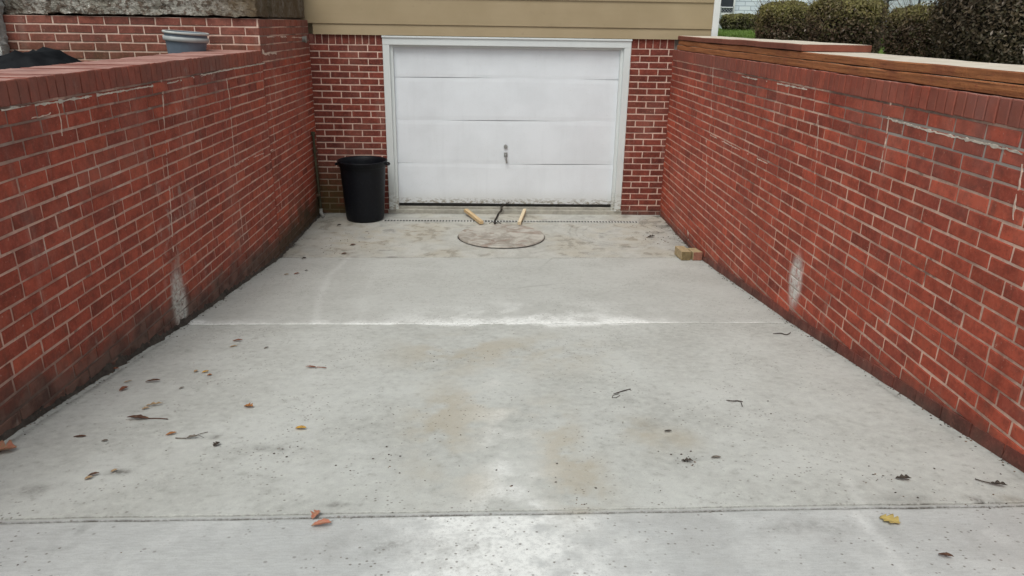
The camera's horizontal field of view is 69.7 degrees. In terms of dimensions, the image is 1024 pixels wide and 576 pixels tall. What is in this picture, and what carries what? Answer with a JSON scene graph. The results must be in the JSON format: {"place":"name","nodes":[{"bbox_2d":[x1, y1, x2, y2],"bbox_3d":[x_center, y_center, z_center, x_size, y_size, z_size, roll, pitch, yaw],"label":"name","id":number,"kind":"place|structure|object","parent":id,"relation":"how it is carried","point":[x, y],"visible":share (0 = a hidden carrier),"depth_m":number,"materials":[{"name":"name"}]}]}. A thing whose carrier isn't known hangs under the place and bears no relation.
{"place":"outdoors","nodes":[
{"label":"outdoors","id":0,"kind":"place"},
{"bbox_2d":[0,213,1023,575],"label":"driveway","id":1,"kind":"structure","parent":0,"point":[566,329],"depth_m":3.02,"materials":[{"name":"concrete"}]},
{"bbox_2d":[0,440,16,450],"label":"fallen leaf","id":2,"kind":"object","parent":1,"relation":"on","point":[8,445],"visible":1,"depth_m":2.88,"materials":[{"name":"brown plant"}]},
{"bbox_2d":[128,414,167,419],"bbox_3d":[-1.582,0.561,3.196,0.175,0.016,0.033,-1,12,-6],"label":"fallen leaf","id":3,"kind":"object","parent":1,"relation":"on","point":[137,416],"visible":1,"depth_m":3.20,"materials":[{"name":"brown plant"}]},
{"bbox_2d":[0,19,319,440],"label":"retaining wall","id":4,"kind":"structure","parent":1,"relation":"on","point":[146,202],"depth_m":4.10,"materials":[{"name":"red brick"}]},
{"bbox_2d":[311,131,324,217],"bbox_3d":[-2.190,-1.274,8.270,0.082,0.969,0.132,-8,22,-23],"label":"drain pipe","id":5,"kind":"object","parent":4,"relation":"attached to","point":[317,176],"visible":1,"depth_m":8.25,"materials":[{"name":"plastic"}]},
{"bbox_2d":[175,434,196,438],"bbox_3d":[-1.328,0.607,2.998,0.090,0.014,0.018,-1,12,-8],"label":"fallen leaf","id":6,"kind":"object","parent":1,"relation":"on","point":[193,435],"visible":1,"depth_m":3.00,"materials":[{"name":"brown plant"}]},
{"bbox_2d":[310,510,319,518],"bbox_3d":[-0.643,0.736,2.408,0.034,0.016,0.036,-9,22,-26],"label":"fallen leaf","id":7,"kind":"object","parent":1,"relation":"on","point":[315,513],"visible":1,"depth_m":2.41,"materials":[{"name":"brown plant"}]},
{"bbox_2d":[311,518,331,525],"bbox_3d":[-0.608,0.750,2.346,0.065,0.020,0.027,0,12,-3],"label":"fallen leaf","id":8,"kind":"object","parent":1,"relation":"on","point":[322,521],"visible":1,"depth_m":2.35,"materials":[{"name":"brown plant"}]},
{"bbox_2d":[335,156,389,222],"bbox_3d":[-1.663,-1.106,8.261,0.549,0.671,0.549,16,25,36],"label":"trash bin","id":9,"kind":"object","parent":1,"relation":"on","point":[363,181],"visible":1,"depth_m":8.10,"materials":[{"name":"black plastic"}]},
{"bbox_2d":[464,209,482,223],"bbox_3d":[-0.441,-0.821,8.397,0.046,0.034,0.533,-7,24,-22],"label":"wooden stake","id":10,"kind":"object","parent":1,"relation":"on","point":[473,216],"visible":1,"depth_m":8.36,"materials":[{"name":"yellow wood"}]},
{"bbox_2d":[489,202,508,223],"bbox_3d":[-0.142,-0.855,8.441,0.132,0.140,0.595,5,20,10],"label":"twisted wire","id":11,"kind":"object","parent":1,"relation":"on","point":[497,215],"visible":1,"depth_m":8.62,"materials":[{"name":"grey metal"}]},
{"bbox_2d":[458,224,544,248],"bbox_3d":[-0.112,-0.544,7.721,0.919,0.048,0.923,0,20,-3],"label":"manhole","id":12,"kind":"object","parent":1,"relation":"on","point":[502,236],"visible":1,"depth_m":7.66,"materials":[{"name":"concrete"}]},
{"bbox_2d":[0,220,1015,569],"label":"grit","id":13,"kind":"object","parent":1,"relation":"on","point":[574,382],"visible":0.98,"depth_m":3.34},
{"bbox_2d":[383,219,638,223],"bbox_3d":[-0.005,-0.750,8.338,2.896,0.017,0.084,0,20,-2],"label":"drain grate","id":14,"kind":"object","parent":1,"relation":"on","point":[505,221],"visible":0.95,"depth_m":8.32,"materials":[{"name":"grey metal"}]},
{"bbox_2d":[518,209,525,224],"bbox_3d":[0.116,-0.818,8.409,0.036,0.036,0.541,3,22,7],"label":"wooden stake","id":15,"kind":"object","parent":1,"relation":"on","point":[522,215],"visible":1,"depth_m":8.35,"materials":[{"name":"brown wood"}]},
{"bbox_2d":[674,246,690,259],"bbox_3d":[1.638,-0.336,7.060,0.088,0.100,0.253,0,20,-3],"label":"wood offcut","id":16,"kind":"object","parent":1,"relation":"on","point":[682,252],"visible":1,"depth_m":6.97,"materials":[{"name":"beige wood"}]},
{"bbox_2d":[687,248,702,260],"bbox_3d":[1.743,-0.324,7.029,0.088,0.098,0.193,-1,20,-6],"label":"wood offcut","id":17,"kind":"object","parent":1,"relation":"on","point":[696,254],"visible":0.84,"depth_m":6.95,"materials":[{"name":"beige wood"}]},
{"bbox_2d":[660,50,1023,472],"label":"retaining wall","id":18,"kind":"structure","parent":1,"relation":"on","point":[872,226],"depth_m":3.86,"materials":[{"name":"red brick"}]},
{"bbox_2d":[677,45,1023,97],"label":"wall timber","id":19,"kind":"object","parent":18,"relation":"on","point":[1016,90],"visible":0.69,"depth_m":3.77,"materials":[{"name":"brown wood"}]},
{"bbox_2d":[678,40,1023,83],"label":"wall timber","id":20,"kind":"object","parent":19,"relation":"on","point":[1011,73],"visible":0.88,"depth_m":3.79,"materials":[{"name":"brown wood"}]},
{"bbox_2d":[678,36,871,51],"bbox_3d":[2.087,-2.146,6.415,0.476,0.050,3.390,0,20,-2],"label":"wall timber","id":21,"kind":"object","parent":20,"relation":"on","point":[803,45],"visible":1,"depth_m":5.29,"materials":[{"name":"brown wood"}]},
{"bbox_2d":[880,514,900,523],"bbox_3d":[1.240,0.758,2.412,0.071,0.010,0.063,-10,16,-40],"label":"fallen leaf","id":22,"kind":"object","parent":1,"relation":"on","point":[890,518],"visible":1,"depth_m":2.42,"materials":[{"name":"yellow plant"}]},
{"bbox_2d":[896,474,910,478],"bbox_3d":[1.439,0.695,2.702,0.053,0.013,0.034,3,12,11],"label":"fallen leaf","id":23,"kind":"object","parent":1,"relation":"on","point":[903,476],"visible":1,"depth_m":2.71,"materials":[{"name":"brown plant"}]},
{"bbox_2d":[939,552,953,556],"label":"fallen leaf","id":24,"kind":"object","parent":1,"relation":"on","point":[946,553],"visible":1,"depth_m":2.21,"materials":[{"name":"brown plant"}]},
{"bbox_2d":[975,478,1006,484],"bbox_3d":[1.741,0.704,2.671,0.099,0.014,0.027,8,14,31],"label":"fallen leaf","id":25,"kind":"object","parent":1,"relation":"on","point":[998,482],"visible":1,"depth_m":2.67,"materials":[{"name":"brown plant"}]},
{"bbox_2d":[308,28,884,53],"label":"lawn","id":26,"kind":"structure","parent":0,"point":[881,51],"depth_m":13.52,"materials":[{"name":"green plant"}]},
{"bbox_2d":[301,0,720,214],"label":"house","id":27,"kind":"structure","parent":26,"relation":"on","point":[489,116],"depth_m":8.29,"materials":[{"name":"red brick"}]},
{"bbox_2d":[393,47,619,205],"bbox_3d":[-0.065,-1.829,8.432,2.563,1.794,0.118,0,20,-2],"label":"garage door","id":28,"kind":"structure","parent":27,"relation":"in","point":[475,126],"depth_m":8.42,"materials":[{"name":"metal"}]},
{"bbox_2d":[718,6,734,27],"bbox_3d":[6.451,-8.371,22.836,0.850,0.723,0.050,0,20,-3],"label":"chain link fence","id":29,"kind":"object","parent":26,"relation":"on","point":[721,7],"visible":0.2,"depth_m":22.75,"materials":[{"name":"grey metal"}]},
{"bbox_2d":[719,13,756,30],"bbox_3d":[6.497,-7.621,20.976,1.264,0.614,1.139,0,20,-3],"label":"shrub","id":30,"kind":"object","parent":26,"relation":"on","point":[739,21],"visible":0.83,"depth_m":20.64,"materials":[{"name":"green plant"}]},
{"bbox_2d":[750,0,812,40],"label":"hedge bush","id":31,"kind":"object","parent":26,"relation":"on","point":[779,20],"visible":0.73,"depth_m":6.96,"materials":[{"name":"green plant"}]},
{"bbox_2d":[718,28,883,48],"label":"grass","id":32,"kind":"structure","parent":26,"relation":"on","point":[736,33],"depth_m":16.17,"materials":[{"name":"green plant"}]},
{"bbox_2d":[720,0,933,27],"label":"neighbouring building","id":33,"kind":"structure","parent":26,"relation":"on","point":[745,6],"depth_m":24.64,"materials":[{"name":"white paint"}]},
{"bbox_2d":[721,0,735,14],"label":"window","id":34,"kind":"structure","parent":33,"relation":"in","point":[724,3],"depth_m":24.52,"materials":[{"name":"white glass"}]},
{"bbox_2d":[799,0,896,52],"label":"hedge bush","id":35,"kind":"object","parent":26,"relation":"on","point":[845,21],"visible":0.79,"depth_m":5.71,"materials":[{"name":"green plant"}]},
{"bbox_2d":[875,0,942,57],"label":"hedge bush","id":36,"kind":"object","parent":26,"relation":"on","point":[907,32],"visible":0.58,"depth_m":4.90,"materials":[{"name":"green plant"}]},
{"bbox_2d":[882,0,938,29],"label":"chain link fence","id":37,"kind":"object","parent":26,"relation":"on","point":[894,2],"visible":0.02,"depth_m":14.92,"materials":[{"name":"grey metal"}]},
{"bbox_2d":[924,0,1023,64],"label":"hedge bush","id":38,"kind":"object","parent":26,"relation":"on","point":[988,31],"visible":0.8,"depth_m":3.99,"materials":[{"name":"green plant"}]},
{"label":"bare soil","id":39,"kind":"structure","parent":0,"visible":0},
{"bbox_2d":[0,47,81,68],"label":"plastic sheet","id":40,"kind":"object","parent":39,"relation":"on","point":[41,56],"visible":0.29,"depth_m":4.53,"materials":[{"name":"black plastic"}]},
{"bbox_2d":[0,0,304,87],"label":"terrace wall","id":41,"kind":"structure","parent":39,"relation":"on","point":[88,30],"depth_m":6.20,"materials":[{"name":"red brick"}]},
{"bbox_2d":[162,30,208,53],"bbox_3d":[-2.621,-1.915,5.949,0.350,0.325,0.350,0,20,-3],"label":"bucket","id":42,"kind":"object","parent":39,"relation":"on","point":[178,41],"visible":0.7,"depth_m":5.81,"materials":[{"name":"grey plastic"}]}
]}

